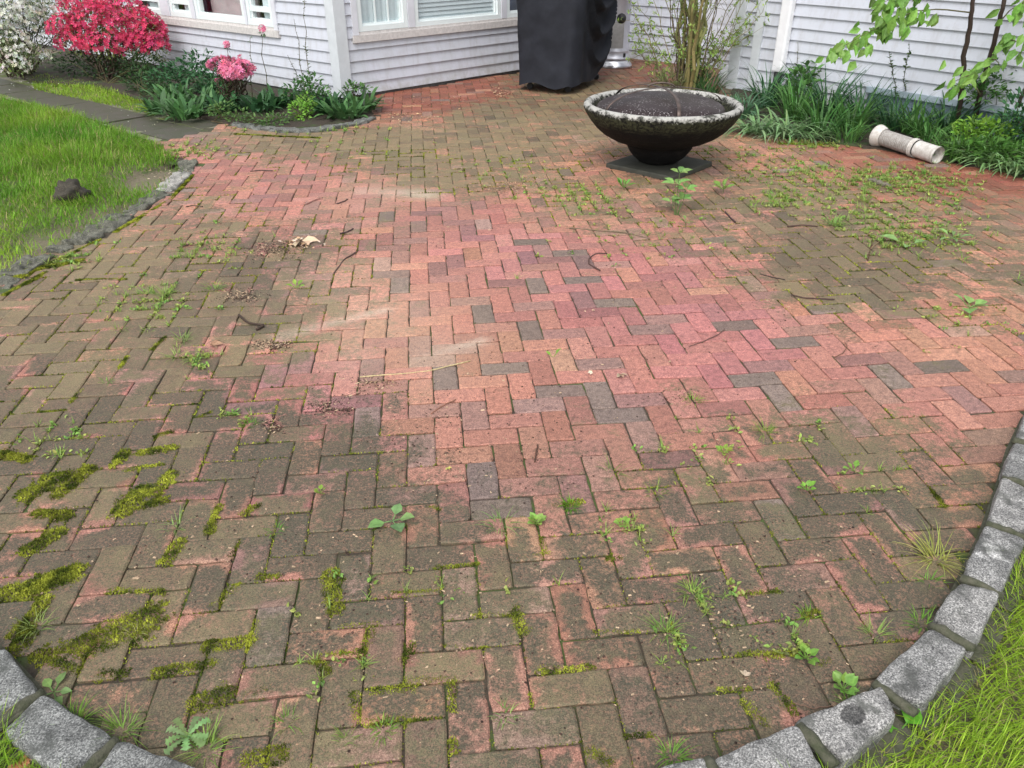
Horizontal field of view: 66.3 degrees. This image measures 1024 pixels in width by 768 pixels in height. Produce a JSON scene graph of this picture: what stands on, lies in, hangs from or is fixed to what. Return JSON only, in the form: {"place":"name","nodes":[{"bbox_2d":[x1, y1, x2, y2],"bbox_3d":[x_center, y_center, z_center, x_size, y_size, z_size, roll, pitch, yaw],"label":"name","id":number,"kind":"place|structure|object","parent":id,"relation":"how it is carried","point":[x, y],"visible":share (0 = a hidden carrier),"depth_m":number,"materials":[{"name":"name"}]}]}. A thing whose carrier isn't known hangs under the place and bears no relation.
{"place":"outdoors","nodes":[
{"label":"outdoors","id":0,"kind":"place"},
{"bbox_2d":[7,50,156,101],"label":"bed soil","id":1,"kind":"structure","parent":0,"point":[50,71],"depth_m":9.96,"materials":[{"name":"soil"}]},
{"bbox_2d":[0,0,67,77],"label":"azalea shrub","id":2,"kind":"object","parent":1,"relation":"on","point":[19,62],"visible":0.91,"depth_m":9.67,"materials":[{"name":"white plant"}]},
{"bbox_2d":[30,74,152,114],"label":"lawn grass","id":3,"kind":"structure","parent":1,"relation":"on","point":[88,89],"depth_m":9.01,"materials":[{"name":"plant"}]},
{"bbox_2d":[47,49,165,83],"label":"shrub","id":4,"kind":"object","parent":1,"relation":"on","point":[128,66],"visible":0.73,"depth_m":9.70,"materials":[{"name":"green plant"}]},
{"bbox_2d":[44,0,171,80],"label":"azalea shrub","id":5,"kind":"object","parent":1,"relation":"on","point":[121,41],"visible":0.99,"depth_m":9.67,"materials":[{"name":"pink plant"}]},
{"bbox_2d":[0,72,219,141],"bbox_3d":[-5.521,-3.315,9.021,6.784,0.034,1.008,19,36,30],"label":"flagstone path","id":6,"kind":"structure","parent":0,"point":[163,129],"depth_m":8.02,"materials":[{"name":"stone"}]},
{"bbox_2d":[149,67,374,127],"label":"bed soil","id":7,"kind":"structure","parent":0,"point":[319,120],"depth_m":7.87,"materials":[{"name":"soil"}]},
{"bbox_2d":[116,64,178,98],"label":"shrub","id":8,"kind":"object","parent":7,"relation":"on","point":[141,88],"visible":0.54,"depth_m":8.95,"materials":[{"name":"green plant"}]},
{"bbox_2d":[131,88,189,114],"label":"lily clump","id":9,"kind":"object","parent":7,"relation":"on","point":[149,105],"visible":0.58,"depth_m":7.95,"materials":[{"name":"green plant"}]},
{"bbox_2d":[143,77,195,100],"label":"lily clump","id":10,"kind":"object","parent":7,"relation":"on","point":[159,89],"visible":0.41,"depth_m":8.47,"materials":[{"name":"green plant"}]},
{"bbox_2d":[147,92,214,120],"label":"lily clump","id":11,"kind":"object","parent":7,"relation":"on","point":[182,111],"visible":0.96,"depth_m":7.74,"materials":[{"name":"green plant"}]},
{"bbox_2d":[142,48,226,91],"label":"shrub","id":12,"kind":"object","parent":7,"relation":"on","point":[179,76],"visible":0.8,"depth_m":8.84,"materials":[{"name":"green plant"}]},
{"bbox_2d":[171,84,217,107],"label":"lily clump","id":13,"kind":"object","parent":7,"relation":"on","point":[208,91],"visible":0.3,"depth_m":8.23,"materials":[{"name":"green plant"}]},
{"bbox_2d":[192,88,246,114],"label":"lily clump","id":14,"kind":"object","parent":7,"relation":"on","point":[218,99],"visible":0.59,"depth_m":8.08,"materials":[{"name":"green plant"}]},
{"bbox_2d":[206,55,256,106],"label":"azalea shrub","id":15,"kind":"object","parent":7,"relation":"on","point":[233,70],"visible":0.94,"depth_m":8.03,"materials":[{"name":"pink plant"}]},
{"bbox_2d":[204,99,292,125],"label":"leafy weed","id":16,"kind":"object","parent":7,"relation":"on","point":[223,114],"visible":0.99,"depth_m":7.61,"materials":[{"name":"green plant"}]},
{"bbox_2d":[232,88,294,112],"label":"lily clump","id":17,"kind":"object","parent":7,"relation":"on","point":[260,104],"visible":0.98,"depth_m":8.02,"materials":[{"name":"green plant"}]},
{"bbox_2d":[250,83,301,106],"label":"lily clump","id":18,"kind":"object","parent":7,"relation":"on","point":[284,102],"visible":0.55,"depth_m":8.27,"materials":[{"name":"green plant"}]},
{"bbox_2d":[286,91,317,120],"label":"shrub","id":19,"kind":"object","parent":7,"relation":"on","point":[298,103],"visible":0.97,"depth_m":7.70,"materials":[{"name":"green plant"}]},
{"bbox_2d":[280,69,334,104],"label":"shrub","id":20,"kind":"object","parent":7,"relation":"on","point":[311,86],"visible":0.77,"depth_m":8.12,"materials":[{"name":"green plant"}]},
{"bbox_2d":[306,90,353,113],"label":"lily clump","id":21,"kind":"object","parent":7,"relation":"on","point":[326,100],"visible":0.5,"depth_m":7.99,"materials":[{"name":"green plant"}]},
{"bbox_2d":[313,92,370,118],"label":"lily clump","id":22,"kind":"object","parent":7,"relation":"on","point":[341,110],"visible":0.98,"depth_m":7.71,"materials":[{"name":"green plant"}]},
{"bbox_2d":[332,85,385,111],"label":"lily clump","id":23,"kind":"object","parent":7,"relation":"on","point":[366,101],"visible":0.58,"depth_m":8.05,"materials":[{"name":"green plant"}]},
{"bbox_2d":[0,58,1023,767],"bbox_3d":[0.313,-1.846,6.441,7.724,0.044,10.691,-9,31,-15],"label":"patio","id":24,"kind":"structure","parent":0,"point":[964,372],"depth_m":2.98,"materials":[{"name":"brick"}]},
{"bbox_2d":[42,672,70,704],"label":"leafy weed","id":25,"kind":"object","parent":24,"relation":"on","point":[59,678],"visible":0.81,"depth_m":1.96,"materials":[{"name":"green plant"}]},
{"bbox_2d":[0,644,121,767],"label":"curb mortar","id":26,"kind":"object","parent":24,"relation":"on","point":[96,759],"visible":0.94,"depth_m":1.84,"materials":[{"name":"concrete"}]},
{"bbox_2d":[89,690,162,747],"bbox_3d":[-0.926,0.812,1.842,0.205,0.090,0.158,15,34,25],"label":"grass tuft","id":27,"kind":"object","parent":24,"relation":"on","point":[113,724],"visible":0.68,"depth_m":1.87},
{"bbox_2d":[163,716,209,754],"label":"dandelion","id":28,"kind":"object","parent":24,"relation":"on","point":[197,738],"visible":1,"depth_m":1.83,"materials":[{"name":"green plant"}]},
{"bbox_2d":[172,711,238,767],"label":"grass tuft","id":29,"kind":"object","parent":24,"relation":"on","point":[212,740],"visible":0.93,"depth_m":1.82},
{"bbox_2d":[368,504,413,531],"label":"plantain weed","id":30,"kind":"object","parent":24,"relation":"on","point":[396,509],"visible":1,"depth_m":2.50,"materials":[{"name":"green plant"}]},
{"bbox_2d":[9,82,959,388],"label":"leaf litter","id":31,"kind":"object","parent":24,"relation":"on","point":[473,186],"visible":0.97,"depth_m":5.73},
{"bbox_2d":[10,95,1001,758],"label":"soil crumbs","id":32,"kind":"object","parent":24,"relation":"on","point":[240,293],"visible":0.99,"depth_m":2.50,"materials":[{"name":"soil"}]},
{"bbox_2d":[3,123,1017,701],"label":"weed sprouts","id":33,"kind":"object","parent":24,"relation":"on","point":[887,177],"visible":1,"depth_m":4.78,"materials":[{"name":"green plant"}]},
{"bbox_2d":[0,133,1023,767],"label":"moss","id":34,"kind":"object","parent":24,"relation":"on","point":[44,583],"visible":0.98,"depth_m":2.34,"materials":[{"name":"plant"}]},
{"bbox_2d":[516,0,625,91],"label":"covered grill","id":35,"kind":"object","parent":24,"relation":"on","point":[566,44],"visible":1,"depth_m":8.77,"materials":[{"name":"black fabric"}]},
{"bbox_2d":[602,0,631,68],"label":"patio heater","id":36,"kind":"object","parent":24,"relation":"on","point":[618,54],"visible":0.69,"depth_m":10.34,"materials":[{"name":"metal"}]},
{"bbox_2d":[606,155,711,180],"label":"paving slab","id":37,"kind":"structure","parent":24,"relation":"on","point":[631,164],"depth_m":6.06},
{"bbox_2d":[584,88,743,164],"bbox_3d":[1.146,-1.958,6.074,1.198,0.440,1.200,0,30,0],"label":"fire bowl","id":38,"kind":"object","parent":37,"relation":"on","point":[654,140],"visible":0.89,"depth_m":5.67,"materials":[{"name":"concrete"}]},
{"bbox_2d":[596,82,724,116],"bbox_3d":[1.131,-2.174,5.939,0.986,0.202,0.992,0,30,0],"label":"spark screen","id":39,"kind":"object","parent":38,"relation":"in","point":[666,103],"visible":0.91,"depth_m":5.78,"materials":[{"name":"metal"}]},
{"bbox_2d":[638,608,689,651],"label":"grass tuft","id":40,"kind":"object","parent":24,"relation":"on","point":[669,622],"visible":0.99,"depth_m":2.13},
{"bbox_2d":[654,735,701,767],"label":"grass tuft","id":41,"kind":"object","parent":24,"relation":"on","point":[674,751],"visible":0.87,"depth_m":1.80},
{"bbox_2d":[661,166,696,214],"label":"leafy seedling","id":42,"kind":"object","parent":24,"relation":"on","point":[675,198],"visible":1,"depth_m":5.10,"materials":[{"name":"green plant"}]},
{"bbox_2d":[795,643,819,664],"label":"leafy weed","id":43,"kind":"object","parent":24,"relation":"on","point":[804,648],"visible":1,"depth_m":2.03,"materials":[{"name":"green plant"}]},
{"bbox_2d":[832,670,858,694],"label":"leafy weed","id":44,"kind":"object","parent":24,"relation":"on","point":[851,679],"visible":1,"depth_m":1.95,"materials":[{"name":"green plant"}]},
{"bbox_2d":[703,417,1023,767],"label":"curb mortar","id":45,"kind":"object","parent":24,"relation":"on","point":[826,756],"visible":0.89,"depth_m":1.98,"materials":[{"name":"concrete"}]},
{"bbox_2d":[869,124,944,163],"bbox_3d":[3.247,-1.976,6.448,0.184,0.188,0.633,-13,33,-21],"label":"drain pipe piece","id":46,"kind":"object","parent":24,"relation":"on","point":[882,135],"visible":1,"depth_m":6.41,"materials":[{"name":"plastic"}]},
{"bbox_2d":[890,519,968,584],"bbox_3d":[1.266,0.502,2.345,0.279,0.137,0.295,0,30,0],"label":"grass tuft","id":47,"kind":"object","parent":24,"relation":"on","point":[930,551],"visible":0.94,"depth_m":2.37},
{"bbox_2d":[0,35,1023,767],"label":"ground","id":48,"kind":"structure","parent":0,"point":[144,177],"depth_m":4.93,"materials":[{"name":"plant"}]},
{"bbox_2d":[0,649,37,735],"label":"curb stone","id":49,"kind":"object","parent":48,"relation":"on","point":[16,682],"visible":0.45,"depth_m":1.92,"materials":[{"name":"stone"}]},
{"bbox_2d":[0,254,54,276],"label":"edging stone","id":50,"kind":"object","parent":48,"relation":"on","point":[17,267],"visible":0.48,"depth_m":4.42,"materials":[{"name":"stone"}]},
{"bbox_2d":[0,692,61,767],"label":"lawn grass","id":51,"kind":"structure","parent":48,"relation":"on","point":[10,749],"depth_m":1.78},
{"bbox_2d":[5,696,110,767],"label":"curb stone","id":52,"kind":"object","parent":48,"relation":"on","point":[66,737],"visible":0.77,"depth_m":1.80,"materials":[{"name":"stone"}]},
{"bbox_2d":[53,178,90,205],"bbox_3d":[-3.096,-1.341,5.533,0.231,0.200,0.228,0,30,0],"label":"rock","id":53,"kind":"object","parent":48,"relation":"on","point":[67,188],"visible":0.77,"depth_m":5.47,"materials":[{"name":"stone"}]},
{"bbox_2d":[61,231,104,244],"bbox_3d":[-2.631,-0.862,4.839,0.189,0.139,0.215,9,31,15],"label":"edging stone","id":54,"kind":"object","parent":48,"relation":"on","point":[85,237],"visible":0.44,"depth_m":4.78,"materials":[{"name":"stone"}]},
{"bbox_2d":[0,94,182,276],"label":"lawn grass","id":55,"kind":"structure","parent":48,"relation":"on","point":[81,148],"depth_m":6.30,"materials":[{"name":"plant"}]},
{"bbox_2d":[83,210,137,232],"bbox_3d":[-2.589,-1.016,5.099,0.232,0.138,0.424,0,30,0],"label":"edging stone","id":56,"kind":"object","parent":48,"relation":"on","point":[109,226],"visible":0.4,"depth_m":5.02,"materials":[{"name":"stone"}]},
{"bbox_2d":[99,742,193,767],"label":"curb stone","id":57,"kind":"object","parent":48,"relation":"on","point":[125,755],"visible":1,"depth_m":1.75,"materials":[{"name":"stone"}]},
{"bbox_2d":[123,190,170,212],"bbox_3d":[-2.521,-1.234,5.454,0.169,0.133,0.491,3,30,5],"label":"edging stone","id":58,"kind":"object","parent":48,"relation":"on","point":[148,202],"visible":0.49,"depth_m":5.41,"materials":[{"name":"stone"}]},
{"bbox_2d":[156,171,191,191],"bbox_3d":[-2.526,-1.487,5.890,0.179,0.131,0.563,-3,30,-5],"label":"edging stone","id":59,"kind":"object","parent":48,"relation":"on","point":[176,180],"visible":0.49,"depth_m":5.83,"materials":[{"name":"stone"}]},
{"bbox_2d":[178,159,197,171],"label":"edging stone","id":60,"kind":"object","parent":48,"relation":"on","point":[190,165],"visible":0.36,"depth_m":6.26,"materials":[{"name":"stone"}]},
{"bbox_2d":[268,127,310,132],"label":"edging stone","id":61,"kind":"object","parent":48,"relation":"on","point":[290,130],"visible":0.53,"depth_m":7.29,"materials":[{"name":"stone"}]},
{"bbox_2d":[308,122,360,132],"bbox_3d":[-1.688,-2.414,7.454,0.516,0.117,0.136,-20,36,-31],"label":"edging stone","id":62,"kind":"object","parent":48,"relation":"on","point":[321,128],"visible":0.47,"depth_m":7.38,"materials":[{"name":"stone"}]},
{"bbox_2d":[0,0,1023,139],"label":"house","id":63,"kind":"structure","parent":48,"relation":"on","point":[384,46],"depth_m":8.71,"materials":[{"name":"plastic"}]},
{"bbox_2d":[168,0,207,17],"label":"window","id":64,"kind":"structure","parent":63,"relation":"in","point":[174,9],"depth_m":9.93,"materials":[{"name":"plastic"}]},
{"bbox_2d":[193,0,261,23],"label":"window","id":65,"kind":"structure","parent":63,"relation":"in","point":[231,11],"depth_m":9.57,"materials":[{"name":"plastic"}]},
{"bbox_2d":[245,0,272,26],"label":"window","id":66,"kind":"structure","parent":63,"relation":"in","point":[252,10],"depth_m":9.00,"materials":[{"name":"plastic"}]},
{"bbox_2d":[356,0,407,31],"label":"window","id":67,"kind":"structure","parent":63,"relation":"in","point":[372,15],"depth_m":8.63,"materials":[{"name":"plastic"}]},
{"bbox_2d":[414,0,500,26],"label":"window","id":68,"kind":"structure","parent":63,"relation":"in","point":[427,12],"depth_m":9.27,"materials":[{"name":"plastic"}]},
{"bbox_2d":[698,0,736,46],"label":"door","id":69,"kind":"structure","parent":63,"relation":"in","point":[720,12],"depth_m":10.21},
{"bbox_2d":[662,758,706,767],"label":"curb stone","id":70,"kind":"object","parent":48,"relation":"on","point":[698,763],"visible":0.95,"depth_m":1.72,"materials":[{"name":"stone"}]},
{"bbox_2d":[715,726,820,767],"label":"curb stone","id":71,"kind":"object","parent":48,"relation":"on","point":[790,745],"visible":0.97,"depth_m":1.74,"materials":[{"name":"stone"}]},
{"bbox_2d":[795,687,894,767],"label":"curb stone","id":72,"kind":"object","parent":48,"relation":"on","point":[848,731],"visible":0.71,"depth_m":1.81,"materials":[{"name":"stone"}]},
{"bbox_2d":[777,550,1023,767],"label":"lawn grass","id":73,"kind":"structure","parent":48,"relation":"on","point":[976,724],"depth_m":1.85,"materials":[{"name":"plant"}]},
{"bbox_2d":[869,630,964,729],"bbox_3d":[1.022,0.751,1.977,0.294,0.131,0.115,-22,36,-32],"label":"curb stone","id":74,"kind":"object","parent":48,"relation":"on","point":[920,672],"visible":0.69,"depth_m":1.94,"materials":[{"name":"stone"}]},
{"bbox_2d":[933,584,998,661],"bbox_3d":[1.222,0.654,2.139,0.114,0.132,0.250,24,38,35],"label":"curb stone","id":75,"kind":"object","parent":48,"relation":"on","point":[965,611],"visible":0.69,"depth_m":2.10,"materials":[{"name":"stone"}]},
{"bbox_2d":[954,58,1016,105],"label":"leafy weed","id":76,"kind":"object","parent":48,"relation":"on","point":[984,88],"visible":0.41,"depth_m":6.81,"materials":[{"name":"green plant"}]},
{"bbox_2d":[963,526,1023,606],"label":"curb stone","id":77,"kind":"object","parent":48,"relation":"on","point":[994,556],"visible":0.63,"depth_m":2.28,"materials":[{"name":"stone"}]},
{"bbox_2d":[987,478,1023,533],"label":"curb stone","id":78,"kind":"object","parent":48,"relation":"on","point":[1007,508],"visible":0.51,"depth_m":2.48,"materials":[{"name":"stone"}]},
{"bbox_2d":[999,443,1023,482],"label":"curb stone","id":79,"kind":"object","parent":48,"relation":"on","point":[1013,465],"visible":0.54,"depth_m":2.68,"materials":[{"name":"stone"}]},
{"bbox_2d":[731,88,1023,177],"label":"bed soil","id":80,"kind":"structure","parent":0,"point":[864,143],"depth_m":7.05,"materials":[{"name":"soil"}]},
{"bbox_2d":[721,86,781,118],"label":"strap leaf clump","id":81,"kind":"object","parent":80,"relation":"on","point":[747,110],"visible":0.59,"depth_m":7.73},
{"bbox_2d":[721,103,801,144],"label":"strap leaf clump","id":82,"kind":"object","parent":80,"relation":"on","point":[744,125],"visible":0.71,"depth_m":7.08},
{"bbox_2d":[734,116,804,143],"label":"strap leaf clump","id":83,"kind":"object","parent":80,"relation":"on","point":[770,135],"visible":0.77,"depth_m":6.98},
{"bbox_2d":[727,59,818,108],"bbox_3d":[2.692,-3.116,8.077,1.119,0.513,0.966,0,30,0],"label":"strap leaf clump","id":84,"kind":"object","parent":80,"relation":"on","point":[763,92],"visible":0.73,"depth_m":8.10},
{"bbox_2d":[742,107,836,141],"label":"strap leaf clump","id":85,"kind":"object","parent":80,"relation":"on","point":[786,122],"visible":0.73,"depth_m":7.01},
{"bbox_2d":[745,70,847,120],"bbox_3d":[2.799,-2.798,7.603,0.927,0.441,0.967,-15,34,-24],"label":"strap leaf clump","id":86,"kind":"object","parent":80,"relation":"on","point":[793,112],"visible":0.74,"depth_m":7.58,"materials":[{"name":"plant"}]},
{"bbox_2d":[773,60,824,104],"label":"leafy weed","id":87,"kind":"object","parent":80,"relation":"on","point":[802,69],"visible":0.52,"depth_m":8.07,"materials":[{"name":"green plant"}]},
{"bbox_2d":[769,117,845,145],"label":"strap leaf clump","id":88,"kind":"object","parent":80,"relation":"on","point":[806,137],"visible":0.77,"depth_m":6.91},
{"bbox_2d":[772,62,876,117],"bbox_3d":[3.140,-2.881,7.632,1.131,0.553,1.201,0,30,0],"label":"strap leaf clump","id":89,"kind":"object","parent":80,"relation":"on","point":[821,98],"visible":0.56,"depth_m":7.66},
{"bbox_2d":[787,88,868,136],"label":"strap leaf clump","id":90,"kind":"object","parent":80,"relation":"on","point":[821,124],"visible":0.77,"depth_m":7.05,"materials":[{"name":"plant"}]},
{"bbox_2d":[816,117,878,142],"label":"strap leaf clump","id":91,"kind":"object","parent":80,"relation":"on","point":[858,131],"visible":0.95,"depth_m":6.83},
{"bbox_2d":[816,80,895,131],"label":"strap leaf clump","id":92,"kind":"object","parent":80,"relation":"on","point":[864,118],"visible":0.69,"depth_m":7.14,"materials":[{"name":"plant"}]},
{"bbox_2d":[816,74,912,122],"bbox_3d":[3.307,-2.764,7.455,0.963,0.530,1.064,0,30,0],"label":"strap leaf clump","id":93,"kind":"object","parent":80,"relation":"on","point":[860,92],"visible":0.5,"depth_m":7.50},
{"bbox_2d":[860,83,945,131],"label":"strap leaf clump","id":94,"kind":"object","parent":80,"relation":"on","point":[890,123],"visible":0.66,"depth_m":7.22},
{"bbox_2d":[815,0,1023,128],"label":"sapling tree","id":95,"kind":"object","parent":80,"relation":"on","point":[885,25],"visible":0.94,"depth_m":6.35,"materials":[{"name":"green plant"}]},
{"bbox_2d":[877,89,975,135],"bbox_3d":[3.658,-2.413,7.011,0.795,0.366,0.847,-11,32,-18],"label":"strap leaf clump","id":96,"kind":"object","parent":80,"relation":"on","point":[920,119],"visible":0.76,"depth_m":7.02,"materials":[{"name":"plant"}]},
{"bbox_2d":[894,106,976,143],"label":"strap leaf clump","id":97,"kind":"object","parent":80,"relation":"on","point":[925,132],"visible":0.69,"depth_m":6.85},
{"bbox_2d":[906,90,996,136],"bbox_3d":[3.915,-2.425,7.012,0.882,0.386,0.886,-13,33,-20],"label":"strap leaf clump","id":98,"kind":"object","parent":80,"relation":"on","point":[951,118],"visible":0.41,"depth_m":7.00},
{"bbox_2d":[933,123,1012,156],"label":"strap leaf clump","id":99,"kind":"object","parent":80,"relation":"on","point":[960,135],"visible":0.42,"depth_m":6.36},
{"bbox_2d":[938,131,1023,166],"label":"clump","id":100,"kind":"object","parent":80,"relation":"on","point":[1003,149],"visible":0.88,"depth_m":6.18,"materials":[{"name":"green plant"}]},
{"bbox_2d":[946,112,1019,142],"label":"leafy weed","id":101,"kind":"object","parent":80,"relation":"on","point":[990,124],"visible":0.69,"depth_m":6.48,"materials":[{"name":"green plant"}]},
{"bbox_2d":[945,142,1023,175],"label":"strap leaf clump","id":102,"kind":"object","parent":80,"relation":"on","point":[972,158],"visible":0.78,"depth_m":6.11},
{"bbox_2d":[957,96,1023,148],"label":"strap leaf clump","id":103,"kind":"object","parent":80,"relation":"on","point":[1010,134],"visible":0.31,"depth_m":6.51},
{"bbox_2d":[963,143,1023,179],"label":"strap leaf clump","id":104,"kind":"object","parent":80,"relation":"on","point":[1009,169],"visible":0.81,"depth_m":5.97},
{"bbox_2d":[985,86,1023,139],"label":"leafy weed","id":105,"kind":"object","parent":80,"relation":"on","point":[1009,110],"visible":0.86,"depth_m":6.47,"materials":[{"name":"green plant"}]},
{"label":"bed soil","id":106,"kind":"structure","parent":0,"visible":0},
{"bbox_2d":[650,69,688,88],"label":"leafy weed","id":107,"kind":"object","parent":106,"relation":"on","point":[670,76],"visible":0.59,"depth_m":8.76,"materials":[{"name":"green plant"}]},
{"bbox_2d":[616,0,769,89],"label":"budding shrub","id":108,"kind":"object","parent":106,"relation":"on","point":[689,48],"visible":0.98,"depth_m":8.68,"materials":[{"name":"green plant"}]},
{"bbox_2d":[683,68,739,93],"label":"strap leaf clump","id":109,"kind":"object","parent":106,"relation":"on","point":[707,88],"visible":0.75,"depth_m":8.77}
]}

